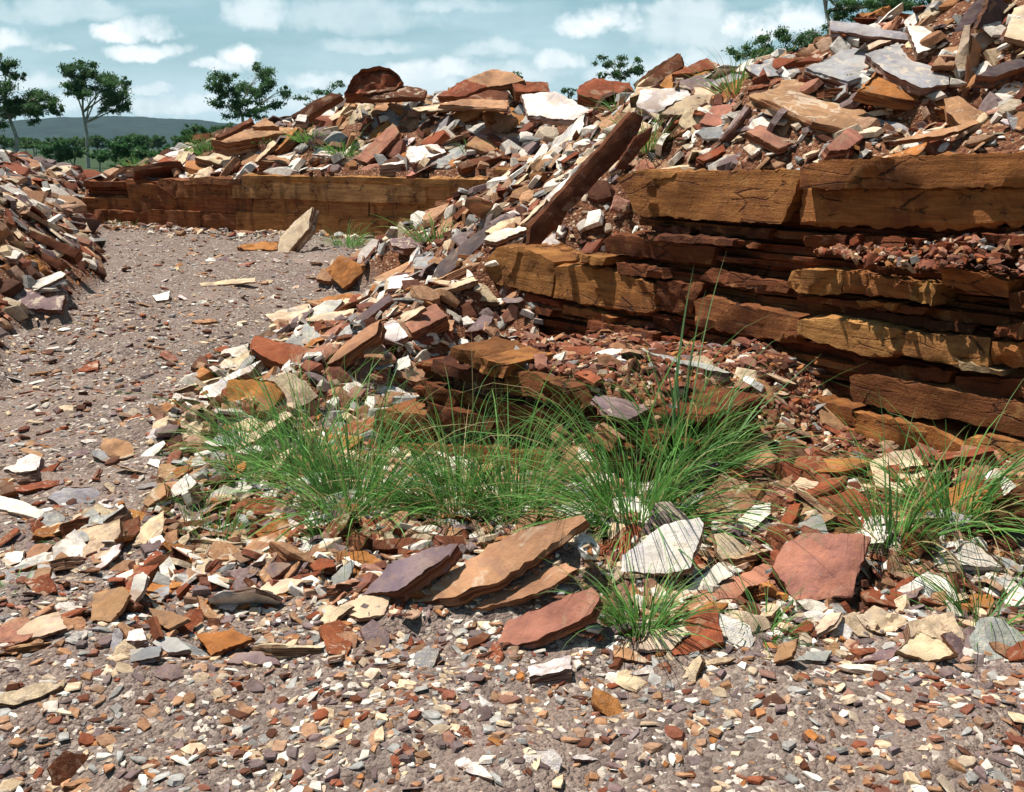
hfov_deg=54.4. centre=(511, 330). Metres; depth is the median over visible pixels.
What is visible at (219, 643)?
rock slab
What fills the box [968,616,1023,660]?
stone flake
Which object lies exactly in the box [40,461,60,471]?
stone plate
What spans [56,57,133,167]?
gum tree
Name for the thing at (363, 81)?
boulder
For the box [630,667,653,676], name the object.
stone flake
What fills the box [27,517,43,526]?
stone flake
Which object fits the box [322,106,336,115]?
stone flake
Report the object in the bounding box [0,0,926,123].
sky
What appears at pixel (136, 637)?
loose stone
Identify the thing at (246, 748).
stone flake
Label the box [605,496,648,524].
stone flake
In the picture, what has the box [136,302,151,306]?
stone flake
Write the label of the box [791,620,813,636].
loose stone
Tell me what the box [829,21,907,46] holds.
rock slab
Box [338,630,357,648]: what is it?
stone flake
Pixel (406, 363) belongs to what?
loose stone
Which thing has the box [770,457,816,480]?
stone block
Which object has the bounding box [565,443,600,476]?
stone flake
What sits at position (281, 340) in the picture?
stone plate
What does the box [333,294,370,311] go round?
stone flake
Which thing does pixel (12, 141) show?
woodland tree
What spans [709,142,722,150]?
stone flake
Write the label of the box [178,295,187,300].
stone flake
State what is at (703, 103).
stone flake
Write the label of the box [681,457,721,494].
loose stone
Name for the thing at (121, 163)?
scrub bush
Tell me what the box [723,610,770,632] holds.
stone flake
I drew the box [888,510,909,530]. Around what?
stone flake
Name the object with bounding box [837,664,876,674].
stone flake
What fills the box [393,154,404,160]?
loose stone
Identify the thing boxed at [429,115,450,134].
loose stone
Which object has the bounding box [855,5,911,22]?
boulder
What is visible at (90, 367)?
loose stone
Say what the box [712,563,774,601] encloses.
rock slab
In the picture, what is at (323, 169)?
stone block
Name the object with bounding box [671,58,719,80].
rock slab
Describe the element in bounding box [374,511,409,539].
stone flake
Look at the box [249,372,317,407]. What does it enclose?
loose stone
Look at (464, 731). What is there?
stone flake
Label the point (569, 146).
stone sliver
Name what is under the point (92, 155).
scrub bush
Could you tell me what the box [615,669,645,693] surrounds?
stone flake
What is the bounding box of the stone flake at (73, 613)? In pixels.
[61,608,84,617]
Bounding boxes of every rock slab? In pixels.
[0,250,23,264]
[11,288,66,313]
[17,612,66,639]
[90,586,131,623]
[148,608,190,630]
[165,145,194,157]
[195,629,255,656]
[197,361,264,400]
[211,127,292,156]
[221,343,248,357]
[226,651,280,666]
[250,335,311,369]
[252,118,279,130]
[260,578,303,594]
[265,303,308,323]
[278,207,318,251]
[285,322,320,346]
[307,309,353,324]
[335,595,391,621]
[354,123,401,164]
[356,86,426,102]
[362,544,462,600]
[367,121,390,143]
[398,103,413,121]
[405,144,445,171]
[413,515,590,606]
[414,256,436,277]
[425,147,470,170]
[437,80,487,101]
[465,69,525,90]
[465,314,494,335]
[467,121,493,134]
[469,126,494,140]
[472,563,579,610]
[484,226,526,247]
[485,216,521,235]
[498,588,602,648]
[520,92,589,126]
[525,112,642,245]
[586,87,632,117]
[590,394,650,423]
[615,127,652,169]
[621,517,704,578]
[622,87,658,112]
[636,88,689,119]
[643,502,688,533]
[659,91,719,119]
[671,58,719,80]
[673,72,726,90]
[681,562,733,594]
[696,475,754,529]
[699,104,732,126]
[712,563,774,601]
[744,57,799,79]
[745,125,792,153]
[747,79,880,134]
[771,533,870,601]
[803,48,870,87]
[820,128,863,159]
[852,73,945,119]
[864,42,948,96]
[900,528,940,558]
[906,25,935,60]
[958,36,981,98]
[971,32,995,51]
[973,0,1009,29]
[995,80,1022,99]
[1003,5,1023,46]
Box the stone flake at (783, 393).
[774,391,787,395]
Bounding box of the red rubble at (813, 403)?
[460,323,1016,513]
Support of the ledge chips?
on the quarry face at (944, 348)
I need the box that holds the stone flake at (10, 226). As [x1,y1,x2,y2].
[4,221,16,229]
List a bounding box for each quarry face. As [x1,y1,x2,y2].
[81,166,513,237]
[373,336,763,493]
[458,151,1023,461]
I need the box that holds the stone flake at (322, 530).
[312,520,330,533]
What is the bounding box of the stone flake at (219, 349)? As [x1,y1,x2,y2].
[213,346,227,351]
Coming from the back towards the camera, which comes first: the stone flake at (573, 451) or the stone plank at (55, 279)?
the stone plank at (55, 279)
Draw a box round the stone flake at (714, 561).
[711,557,717,564]
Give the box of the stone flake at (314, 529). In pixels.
[298,522,330,536]
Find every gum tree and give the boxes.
[0,52,65,152]
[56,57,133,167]
[203,61,291,122]
[290,80,345,105]
[561,87,576,98]
[591,54,646,81]
[721,24,826,61]
[819,0,931,35]
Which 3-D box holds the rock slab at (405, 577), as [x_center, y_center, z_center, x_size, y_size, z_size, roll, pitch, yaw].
[-0.362,0.895,3.659,0.240,0.076,0.337,11,51,45]
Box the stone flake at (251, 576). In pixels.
[242,571,257,583]
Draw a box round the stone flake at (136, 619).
[130,616,140,623]
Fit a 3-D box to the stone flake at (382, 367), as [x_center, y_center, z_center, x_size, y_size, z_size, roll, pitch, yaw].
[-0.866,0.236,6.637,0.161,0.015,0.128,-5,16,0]
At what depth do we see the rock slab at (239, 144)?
21.07 m
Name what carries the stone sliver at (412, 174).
on the quarry face at (255, 202)
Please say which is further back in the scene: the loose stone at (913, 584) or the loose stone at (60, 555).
the loose stone at (60, 555)
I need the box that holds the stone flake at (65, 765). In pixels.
[47,750,88,785]
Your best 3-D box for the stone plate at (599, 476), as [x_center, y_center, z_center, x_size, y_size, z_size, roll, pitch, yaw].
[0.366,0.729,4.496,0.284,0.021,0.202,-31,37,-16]
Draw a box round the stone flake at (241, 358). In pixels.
[232,350,249,369]
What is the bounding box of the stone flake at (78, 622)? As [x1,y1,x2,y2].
[61,616,85,631]
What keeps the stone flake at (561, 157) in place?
on the ground
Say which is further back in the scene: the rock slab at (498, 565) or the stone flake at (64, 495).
the stone flake at (64, 495)
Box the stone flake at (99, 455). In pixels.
[92,450,109,462]
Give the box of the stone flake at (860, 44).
[859,43,883,50]
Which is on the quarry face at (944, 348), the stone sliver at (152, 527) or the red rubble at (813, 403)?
the red rubble at (813, 403)
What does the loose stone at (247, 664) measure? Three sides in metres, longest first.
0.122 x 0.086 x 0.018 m
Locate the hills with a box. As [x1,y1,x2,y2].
[0,116,236,148]
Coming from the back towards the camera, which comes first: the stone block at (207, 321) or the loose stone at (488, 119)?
the loose stone at (488, 119)
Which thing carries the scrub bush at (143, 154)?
on the ground
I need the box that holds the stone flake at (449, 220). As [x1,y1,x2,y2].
[427,216,452,245]
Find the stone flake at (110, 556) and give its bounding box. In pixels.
[96,542,123,569]
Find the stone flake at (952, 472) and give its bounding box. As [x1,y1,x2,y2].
[931,467,954,482]
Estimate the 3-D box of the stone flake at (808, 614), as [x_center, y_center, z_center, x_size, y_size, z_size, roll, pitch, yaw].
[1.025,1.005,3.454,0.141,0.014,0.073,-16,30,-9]
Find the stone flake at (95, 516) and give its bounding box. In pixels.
[83,508,102,524]
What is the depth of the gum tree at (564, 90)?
87.58 m
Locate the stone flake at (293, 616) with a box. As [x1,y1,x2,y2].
[289,612,301,623]
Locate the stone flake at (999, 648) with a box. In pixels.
[989,641,1010,658]
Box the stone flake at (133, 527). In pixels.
[122,516,140,547]
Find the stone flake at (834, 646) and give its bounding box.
[827,641,839,655]
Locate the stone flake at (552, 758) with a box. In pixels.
[524,749,562,772]
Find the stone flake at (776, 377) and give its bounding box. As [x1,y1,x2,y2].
[755,367,798,387]
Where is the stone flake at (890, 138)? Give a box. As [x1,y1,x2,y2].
[882,135,904,141]
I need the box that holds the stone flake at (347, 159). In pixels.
[341,154,356,164]
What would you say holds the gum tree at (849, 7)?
on the ground
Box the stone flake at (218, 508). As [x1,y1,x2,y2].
[213,502,224,511]
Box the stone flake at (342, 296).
[311,293,353,307]
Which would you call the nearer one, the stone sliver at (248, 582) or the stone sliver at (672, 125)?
the stone sliver at (248, 582)
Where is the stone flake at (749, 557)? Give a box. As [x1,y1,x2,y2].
[718,550,769,564]
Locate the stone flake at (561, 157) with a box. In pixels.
[555,154,566,169]
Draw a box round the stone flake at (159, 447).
[141,441,166,455]
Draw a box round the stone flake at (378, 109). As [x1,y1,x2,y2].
[370,102,402,116]
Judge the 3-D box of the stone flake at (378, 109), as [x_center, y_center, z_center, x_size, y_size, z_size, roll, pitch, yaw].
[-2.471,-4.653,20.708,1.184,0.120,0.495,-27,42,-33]
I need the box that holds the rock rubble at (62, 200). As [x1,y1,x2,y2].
[0,0,1023,616]
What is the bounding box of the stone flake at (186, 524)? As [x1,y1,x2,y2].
[181,520,202,528]
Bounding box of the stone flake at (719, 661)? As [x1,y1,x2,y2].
[709,657,735,666]
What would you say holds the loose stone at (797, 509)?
on the ground
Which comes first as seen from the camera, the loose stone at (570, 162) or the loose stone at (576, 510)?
the loose stone at (576, 510)
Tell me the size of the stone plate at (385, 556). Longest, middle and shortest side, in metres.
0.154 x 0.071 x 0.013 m
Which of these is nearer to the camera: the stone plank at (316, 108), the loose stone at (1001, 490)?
the loose stone at (1001, 490)
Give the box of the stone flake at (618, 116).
[615,111,630,122]
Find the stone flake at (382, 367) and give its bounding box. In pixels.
[374,364,393,369]
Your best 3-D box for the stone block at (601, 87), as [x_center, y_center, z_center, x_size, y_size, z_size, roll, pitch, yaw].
[1.182,-2.984,12.531,0.742,0.154,0.544,2,45,12]
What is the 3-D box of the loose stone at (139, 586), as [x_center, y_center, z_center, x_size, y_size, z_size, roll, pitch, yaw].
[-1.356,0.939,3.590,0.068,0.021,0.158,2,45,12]
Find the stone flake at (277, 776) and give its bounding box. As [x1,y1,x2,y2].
[271,771,282,781]
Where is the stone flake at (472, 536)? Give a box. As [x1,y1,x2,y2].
[460,533,477,538]
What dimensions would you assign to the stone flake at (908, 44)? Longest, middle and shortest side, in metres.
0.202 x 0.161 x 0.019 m
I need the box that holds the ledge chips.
[813,231,1023,276]
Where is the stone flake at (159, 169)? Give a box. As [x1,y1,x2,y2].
[132,161,183,179]
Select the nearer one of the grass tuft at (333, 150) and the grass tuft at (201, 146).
the grass tuft at (333, 150)
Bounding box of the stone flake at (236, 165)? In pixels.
[229,161,241,174]
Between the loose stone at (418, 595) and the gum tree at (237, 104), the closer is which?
the loose stone at (418, 595)
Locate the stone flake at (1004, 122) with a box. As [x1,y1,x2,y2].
[999,119,1009,125]
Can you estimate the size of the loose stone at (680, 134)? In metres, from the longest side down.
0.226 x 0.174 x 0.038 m
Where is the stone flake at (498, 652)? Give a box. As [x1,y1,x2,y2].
[488,641,504,662]
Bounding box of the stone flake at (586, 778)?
[584,773,599,782]
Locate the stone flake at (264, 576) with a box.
[259,563,278,584]
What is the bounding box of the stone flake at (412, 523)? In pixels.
[405,520,422,530]
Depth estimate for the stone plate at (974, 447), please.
4.59 m
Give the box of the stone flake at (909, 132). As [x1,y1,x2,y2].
[903,130,913,136]
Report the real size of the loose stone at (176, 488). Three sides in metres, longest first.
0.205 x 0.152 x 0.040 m
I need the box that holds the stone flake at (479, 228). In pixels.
[477,201,495,230]
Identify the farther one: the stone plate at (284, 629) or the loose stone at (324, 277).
the loose stone at (324, 277)
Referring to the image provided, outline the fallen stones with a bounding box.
[99,220,376,241]
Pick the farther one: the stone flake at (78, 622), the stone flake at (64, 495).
the stone flake at (64, 495)
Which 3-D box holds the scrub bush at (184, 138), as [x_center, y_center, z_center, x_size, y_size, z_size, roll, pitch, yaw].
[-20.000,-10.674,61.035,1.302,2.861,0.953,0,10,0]
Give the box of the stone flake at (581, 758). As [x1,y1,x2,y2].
[572,754,597,761]
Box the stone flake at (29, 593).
[23,592,41,594]
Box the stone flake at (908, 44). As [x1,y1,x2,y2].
[905,41,911,48]
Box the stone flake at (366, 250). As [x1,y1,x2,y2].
[357,239,378,262]
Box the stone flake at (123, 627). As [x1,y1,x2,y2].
[116,622,133,638]
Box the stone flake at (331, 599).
[325,591,349,604]
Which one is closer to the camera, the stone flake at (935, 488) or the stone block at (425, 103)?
the stone flake at (935, 488)
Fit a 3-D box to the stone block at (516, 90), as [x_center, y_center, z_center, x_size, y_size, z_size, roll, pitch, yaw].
[0.344,-4.645,19.285,0.768,0.234,0.374,-2,50,-9]
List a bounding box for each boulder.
[344,66,403,103]
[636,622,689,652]
[738,580,788,601]
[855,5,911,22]
[856,605,909,634]
[894,630,957,662]
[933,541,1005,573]
[958,460,989,481]
[982,482,1023,535]
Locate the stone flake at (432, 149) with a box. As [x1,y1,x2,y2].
[425,146,445,156]
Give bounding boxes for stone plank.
[0,496,43,519]
[32,271,67,293]
[199,278,255,286]
[215,117,254,140]
[236,411,294,449]
[237,241,278,251]
[255,140,278,162]
[270,447,293,471]
[291,93,343,121]
[297,110,341,142]
[355,294,395,320]
[368,535,464,553]
[373,261,408,280]
[412,102,472,112]
[432,215,510,277]
[434,276,478,293]
[438,99,509,111]
[448,144,464,152]
[605,622,634,637]
[637,54,683,86]
[696,145,725,165]
[888,113,993,146]
[952,25,970,79]
[1004,453,1023,471]
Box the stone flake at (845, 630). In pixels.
[831,623,852,638]
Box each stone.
[0,479,18,497]
[0,564,37,579]
[0,617,31,626]
[0,620,33,643]
[1,551,24,566]
[3,642,51,654]
[15,194,32,206]
[16,454,44,470]
[18,157,40,169]
[18,447,43,457]
[26,543,53,557]
[32,567,52,577]
[35,187,51,195]
[36,511,65,525]
[46,168,59,179]
[51,529,86,559]
[54,552,68,559]
[76,519,124,543]
[77,360,100,372]
[81,503,115,517]
[102,166,135,180]
[123,342,132,346]
[124,583,173,595]
[126,628,147,645]
[129,509,145,521]
[130,572,149,602]
[130,646,162,664]
[137,717,150,731]
[141,504,173,514]
[142,483,171,507]
[142,759,160,768]
[143,616,163,640]
[147,459,159,468]
[152,636,191,656]
[153,291,170,302]
[154,663,183,681]
[156,459,191,482]
[159,351,177,361]
[163,530,178,542]
[167,574,193,589]
[171,474,200,499]
[174,468,193,479]
[175,151,187,160]
[178,148,197,164]
[180,407,217,440]
[191,550,240,573]
[193,603,239,609]
[193,671,208,682]
[207,396,226,407]
[207,541,239,558]
[207,618,220,626]
[213,435,242,445]
[216,445,237,450]
[234,497,278,517]
[242,533,280,560]
[242,651,257,667]
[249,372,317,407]
[250,512,293,542]
[251,554,267,566]
[252,643,323,658]
[257,139,276,148]
[262,561,295,579]
[266,449,318,482]
[267,541,315,564]
[271,512,298,529]
[272,128,302,155]
[278,313,311,323]
[295,114,309,127]
[305,300,319,307]
[306,544,326,557]
[310,558,336,572]
[311,158,319,167]
[312,146,334,163]
[316,269,334,284]
[317,386,350,410]
[318,620,352,657]
[319,325,335,334]
[322,433,362,450]
[329,560,354,584]
[336,407,355,413]
[337,418,374,433]
[339,116,349,129]
[349,550,382,575]
[359,619,389,647]
[373,663,390,667]
[382,345,389,356]
[384,323,408,345]
[387,274,413,294]
[389,237,424,254]
[391,360,426,386]
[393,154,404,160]
[393,355,412,373]
[397,548,420,557]
[398,584,432,599]
[403,636,413,645]
[408,642,425,651]
[412,648,439,667]
[417,118,430,127]
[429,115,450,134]
[435,200,447,206]
[436,262,479,280]
[440,232,453,245]
[448,320,454,333]
[453,111,482,122]
[464,133,505,155]
[465,673,485,682]
[466,90,508,100]
[472,335,484,341]
[478,283,499,306]
[480,542,490,547]
[482,107,525,129]
[487,243,512,289]
[501,222,518,229]
[501,304,518,322]
[533,352,547,369]
[544,177,569,205]
[557,156,581,166]
[558,500,599,537]
[559,342,591,357]
[561,350,575,358]
[571,406,589,415]
[574,370,601,388]
[575,141,589,153]
[591,687,623,716]
[595,348,620,354]
[602,478,623,493]
[612,645,651,664]
[633,53,677,88]
[634,78,662,93]
[660,66,708,88]
[673,127,690,139]
[677,590,724,617]
[678,109,702,132]
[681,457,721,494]
[692,87,711,94]
[695,548,712,568]
[696,601,728,613]
[710,73,740,90]
[715,465,746,478]
[718,103,756,144]
[719,613,755,646]
[737,503,770,531]
[742,604,761,614]
[760,603,779,621]
[765,526,790,549]
[771,475,792,489]
[773,639,798,664]
[780,503,803,523]
[783,445,806,464]
[787,477,818,492]
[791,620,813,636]
[793,455,830,482]
[794,650,831,663]
[795,513,827,534]
[796,475,848,501]
[800,501,837,529]
[813,488,883,528]
[814,458,871,478]
[816,406,845,429]
[824,609,833,614]
[831,73,849,102]
[836,516,864,531]
[852,648,897,663]
[858,644,878,651]
[870,449,925,492]
[881,15,901,30]
[881,142,926,157]
[886,464,900,473]
[886,544,911,560]
[895,516,946,530]
[895,571,956,602]
[899,614,915,625]
[900,586,923,604]
[904,13,918,26]
[931,46,957,70]
[937,479,987,520]
[959,626,970,648]
[965,594,995,608]
[975,474,1018,504]
[985,468,1015,494]
[1006,640,1023,661]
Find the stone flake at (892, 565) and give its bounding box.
[887,551,901,574]
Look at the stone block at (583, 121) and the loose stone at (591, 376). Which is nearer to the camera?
the loose stone at (591, 376)
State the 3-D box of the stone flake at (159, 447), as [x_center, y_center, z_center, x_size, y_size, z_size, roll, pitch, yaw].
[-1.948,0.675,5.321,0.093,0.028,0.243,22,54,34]
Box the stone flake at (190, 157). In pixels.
[186,153,196,160]
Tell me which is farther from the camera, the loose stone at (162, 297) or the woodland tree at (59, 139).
the woodland tree at (59, 139)
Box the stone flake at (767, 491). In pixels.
[763,478,806,497]
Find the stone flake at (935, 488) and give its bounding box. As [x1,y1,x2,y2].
[923,480,942,496]
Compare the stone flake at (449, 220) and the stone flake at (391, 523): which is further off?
the stone flake at (449, 220)
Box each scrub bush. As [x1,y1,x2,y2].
[19,139,51,155]
[38,140,67,159]
[52,142,88,164]
[86,149,112,172]
[93,136,148,163]
[107,157,140,167]
[129,146,155,160]
[131,134,148,150]
[154,143,171,155]
[175,133,192,145]
[180,122,211,143]
[210,121,233,132]
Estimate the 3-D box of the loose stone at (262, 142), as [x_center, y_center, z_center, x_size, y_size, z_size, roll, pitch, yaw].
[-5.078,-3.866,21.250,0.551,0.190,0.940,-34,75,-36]
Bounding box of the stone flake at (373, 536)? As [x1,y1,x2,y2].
[371,528,378,539]
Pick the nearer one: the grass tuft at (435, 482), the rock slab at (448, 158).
the grass tuft at (435, 482)
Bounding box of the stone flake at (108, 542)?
[101,540,116,543]
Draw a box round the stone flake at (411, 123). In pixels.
[402,117,419,130]
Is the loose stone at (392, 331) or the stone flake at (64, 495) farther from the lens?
the loose stone at (392, 331)
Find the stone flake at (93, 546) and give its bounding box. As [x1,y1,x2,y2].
[82,539,113,558]
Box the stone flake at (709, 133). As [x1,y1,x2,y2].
[695,126,723,140]
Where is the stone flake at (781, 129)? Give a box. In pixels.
[773,123,799,135]
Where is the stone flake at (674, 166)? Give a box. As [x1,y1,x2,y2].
[661,165,692,168]
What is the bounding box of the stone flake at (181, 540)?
[178,533,189,544]
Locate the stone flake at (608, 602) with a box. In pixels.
[600,596,629,612]
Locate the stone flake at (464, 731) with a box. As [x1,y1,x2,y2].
[456,726,472,737]
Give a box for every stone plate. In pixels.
[0,528,20,545]
[3,563,56,580]
[24,440,35,445]
[30,600,45,609]
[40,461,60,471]
[42,679,66,714]
[50,522,64,534]
[55,602,74,609]
[76,567,99,572]
[90,251,103,267]
[98,499,113,508]
[104,483,114,491]
[108,560,131,570]
[112,464,145,473]
[145,428,157,439]
[159,556,177,579]
[177,609,202,634]
[178,173,188,177]
[181,641,206,655]
[191,559,196,566]
[194,166,213,177]
[196,595,217,620]
[223,255,229,261]
[248,516,270,536]
[269,488,287,492]
[271,338,287,341]
[277,151,299,157]
[279,628,289,631]
[293,562,309,575]
[302,538,333,549]
[307,680,324,702]
[309,262,322,264]
[316,604,354,622]
[329,591,347,604]
[348,104,374,123]
[354,516,381,530]
[380,553,396,560]
[382,306,399,318]
[400,306,426,321]
[408,653,415,664]
[421,113,428,119]
[441,133,472,145]
[446,527,463,535]
[460,632,490,649]
[487,736,501,746]
[520,199,548,226]
[552,351,565,359]
[576,156,587,164]
[578,473,616,486]
[593,134,604,142]
[593,556,604,562]
[595,114,607,120]
[663,116,672,132]
[681,355,692,360]
[707,65,738,77]
[731,132,744,143]
[768,363,786,375]
[779,605,794,614]
[791,485,831,514]
[810,612,842,637]
[840,612,872,637]
[855,519,883,533]
[864,40,891,51]
[887,558,938,575]
[899,464,938,472]
[916,121,927,128]
[940,626,974,662]
[960,445,1007,470]
[963,647,994,660]
[987,115,1014,127]
[1005,111,1017,130]
[1007,471,1023,477]
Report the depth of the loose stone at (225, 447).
5.31 m
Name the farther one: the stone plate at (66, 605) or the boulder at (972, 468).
the boulder at (972, 468)
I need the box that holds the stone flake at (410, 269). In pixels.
[405,266,413,271]
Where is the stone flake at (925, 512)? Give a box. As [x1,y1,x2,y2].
[920,506,930,516]
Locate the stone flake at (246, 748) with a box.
[239,745,251,751]
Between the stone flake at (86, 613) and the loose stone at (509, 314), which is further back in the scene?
the loose stone at (509, 314)
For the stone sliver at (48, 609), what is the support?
on the ground
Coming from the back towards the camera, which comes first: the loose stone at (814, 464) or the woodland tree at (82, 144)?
the woodland tree at (82, 144)
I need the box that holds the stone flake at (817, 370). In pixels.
[794,361,825,372]
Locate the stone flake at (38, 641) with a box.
[27,639,43,652]
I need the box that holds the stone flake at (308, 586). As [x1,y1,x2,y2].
[303,578,318,588]
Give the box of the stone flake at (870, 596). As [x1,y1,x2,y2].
[855,579,902,609]
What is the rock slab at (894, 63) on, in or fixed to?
on the rock slab at (876, 89)
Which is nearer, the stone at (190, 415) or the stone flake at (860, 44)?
the stone at (190, 415)
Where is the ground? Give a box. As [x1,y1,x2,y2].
[0,0,1023,791]
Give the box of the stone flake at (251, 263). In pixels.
[237,261,255,265]
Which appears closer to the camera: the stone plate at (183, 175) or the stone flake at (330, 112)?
the stone plate at (183, 175)
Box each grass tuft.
[0,565,36,596]
[88,295,490,522]
[113,151,157,166]
[136,458,241,524]
[140,350,327,459]
[141,318,555,578]
[165,400,309,503]
[167,493,279,553]
[174,124,232,154]
[228,339,641,555]
[261,464,398,554]
[280,123,329,141]
[311,219,381,247]
[314,124,368,157]
[365,337,652,525]
[373,211,461,242]
[415,328,851,633]
[450,132,481,155]
[528,535,759,660]
[557,260,818,479]
[564,100,695,152]
[578,72,652,110]
[618,339,883,489]
[672,41,801,95]
[714,567,821,656]
[772,387,1021,575]
[791,380,1023,592]
[859,515,1023,664]
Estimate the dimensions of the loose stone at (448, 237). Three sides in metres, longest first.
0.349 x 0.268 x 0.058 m
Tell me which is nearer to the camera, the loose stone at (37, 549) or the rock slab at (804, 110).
the loose stone at (37, 549)
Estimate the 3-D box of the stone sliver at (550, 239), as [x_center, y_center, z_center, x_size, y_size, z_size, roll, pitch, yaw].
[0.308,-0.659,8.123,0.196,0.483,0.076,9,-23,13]
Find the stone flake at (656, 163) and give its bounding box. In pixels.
[652,159,664,167]
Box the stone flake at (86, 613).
[80,609,91,616]
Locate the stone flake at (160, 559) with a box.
[141,553,187,568]
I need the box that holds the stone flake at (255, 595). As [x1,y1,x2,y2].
[204,587,283,605]
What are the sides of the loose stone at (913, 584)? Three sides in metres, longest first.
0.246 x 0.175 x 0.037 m
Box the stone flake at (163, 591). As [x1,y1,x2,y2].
[150,585,168,601]
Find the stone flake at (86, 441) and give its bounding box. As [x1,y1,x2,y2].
[80,439,96,443]
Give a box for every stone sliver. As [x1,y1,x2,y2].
[15,478,68,494]
[30,524,61,541]
[33,603,55,615]
[49,556,85,571]
[57,224,73,233]
[61,581,70,586]
[62,777,91,791]
[65,630,91,643]
[78,524,91,543]
[91,468,102,481]
[99,438,133,460]
[110,628,123,651]
[114,535,133,543]
[126,599,143,611]
[134,482,158,489]
[134,511,164,543]
[158,541,194,554]
[173,376,222,392]
[190,538,246,550]
[196,599,214,622]
[202,441,221,450]
[233,462,246,473]
[235,445,270,461]
[243,577,260,588]
[258,519,270,528]
[263,632,272,638]
[291,308,313,322]
[292,343,341,363]
[326,578,359,595]
[336,146,351,164]
[340,660,355,671]
[361,163,379,170]
[376,386,410,394]
[386,663,398,669]
[390,599,407,609]
[406,169,423,177]
[418,234,432,244]
[455,758,492,784]
[466,197,494,218]
[497,174,529,203]
[507,185,529,202]
[517,155,533,162]
[542,232,558,244]
[558,486,590,501]
[562,142,574,154]
[582,134,598,156]
[586,545,592,556]
[607,521,625,538]
[608,520,639,557]
[622,511,639,520]
[638,609,659,618]
[666,109,690,130]
[684,655,705,681]
[711,75,749,103]
[711,533,748,566]
[725,381,752,390]
[735,567,753,575]
[741,461,789,481]
[747,78,784,93]
[753,522,800,544]
[796,599,835,612]
[798,470,815,480]
[816,87,857,98]
[832,524,842,532]
[851,152,858,158]
[861,515,894,556]
[878,118,907,130]
[916,509,976,530]
[944,96,991,132]
[958,619,974,628]
[963,527,990,540]
[968,458,982,477]
[992,554,1022,578]
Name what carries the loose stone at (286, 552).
on the ground
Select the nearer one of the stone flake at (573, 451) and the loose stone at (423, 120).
the stone flake at (573, 451)
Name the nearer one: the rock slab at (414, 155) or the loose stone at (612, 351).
the loose stone at (612, 351)
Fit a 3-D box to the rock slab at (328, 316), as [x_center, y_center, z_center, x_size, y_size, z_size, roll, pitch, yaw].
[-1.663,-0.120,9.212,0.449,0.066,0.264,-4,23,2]
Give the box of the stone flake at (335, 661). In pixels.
[327,658,342,663]
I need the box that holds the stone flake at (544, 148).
[528,144,549,161]
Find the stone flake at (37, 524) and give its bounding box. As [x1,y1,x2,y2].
[31,520,44,533]
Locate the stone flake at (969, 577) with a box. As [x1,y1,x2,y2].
[965,573,981,588]
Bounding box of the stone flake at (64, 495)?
[48,486,99,506]
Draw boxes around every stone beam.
[22,229,83,264]
[33,252,66,271]
[325,321,386,369]
[456,151,505,174]
[796,51,826,67]
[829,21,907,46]
[953,0,983,31]
[971,58,1023,88]
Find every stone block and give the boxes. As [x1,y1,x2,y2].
[0,551,26,558]
[0,682,63,708]
[3,464,40,484]
[14,552,52,566]
[24,255,51,275]
[24,573,57,594]
[59,513,100,538]
[102,505,131,522]
[126,551,162,589]
[149,601,164,610]
[156,157,177,162]
[164,603,175,611]
[167,446,199,457]
[191,319,217,324]
[195,152,241,168]
[217,523,236,530]
[225,378,284,405]
[257,155,293,174]
[282,359,293,369]
[307,489,355,511]
[310,299,344,315]
[312,510,354,545]
[313,374,333,384]
[320,164,330,174]
[322,320,343,324]
[326,255,365,289]
[345,529,372,550]
[379,160,404,176]
[403,270,424,280]
[405,304,449,340]
[408,245,423,264]
[416,100,431,106]
[463,463,477,484]
[509,81,549,100]
[511,505,542,532]
[528,655,572,687]
[552,114,591,146]
[577,78,634,107]
[592,420,626,452]
[613,103,626,118]
[624,480,664,498]
[648,352,731,382]
[664,576,682,594]
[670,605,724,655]
[679,492,704,512]
[737,445,777,467]
[768,496,781,511]
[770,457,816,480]
[793,52,811,61]
[849,647,875,659]
[882,122,897,135]
[902,611,964,641]
[918,594,941,606]
[923,139,952,155]
[935,446,995,469]
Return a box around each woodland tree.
[0,134,13,149]
[9,137,21,152]
[26,137,40,157]
[50,137,69,145]
[66,136,81,147]
[80,137,90,147]
[89,135,109,149]
[125,133,149,144]
[149,135,167,150]
[170,134,179,146]
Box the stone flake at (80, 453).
[67,449,89,458]
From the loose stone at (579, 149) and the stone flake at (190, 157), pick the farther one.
the stone flake at (190, 157)
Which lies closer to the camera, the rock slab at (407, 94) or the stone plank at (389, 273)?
the stone plank at (389, 273)
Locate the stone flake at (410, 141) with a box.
[406,137,415,146]
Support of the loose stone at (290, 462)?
on the ground
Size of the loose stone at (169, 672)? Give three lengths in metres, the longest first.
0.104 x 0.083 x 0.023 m
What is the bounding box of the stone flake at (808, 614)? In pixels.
[804,611,825,621]
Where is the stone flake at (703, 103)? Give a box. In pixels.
[698,100,708,106]
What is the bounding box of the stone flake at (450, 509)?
[445,502,455,514]
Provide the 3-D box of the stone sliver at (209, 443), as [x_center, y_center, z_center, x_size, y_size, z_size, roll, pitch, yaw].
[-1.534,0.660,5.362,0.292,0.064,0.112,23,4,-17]
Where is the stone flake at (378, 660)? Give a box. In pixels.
[374,658,387,668]
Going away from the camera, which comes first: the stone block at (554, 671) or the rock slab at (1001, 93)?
the stone block at (554, 671)
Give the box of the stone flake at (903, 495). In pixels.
[900,485,929,497]
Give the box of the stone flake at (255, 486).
[247,481,273,491]
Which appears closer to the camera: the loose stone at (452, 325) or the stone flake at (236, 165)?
the loose stone at (452, 325)
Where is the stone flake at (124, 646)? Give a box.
[112,638,140,655]

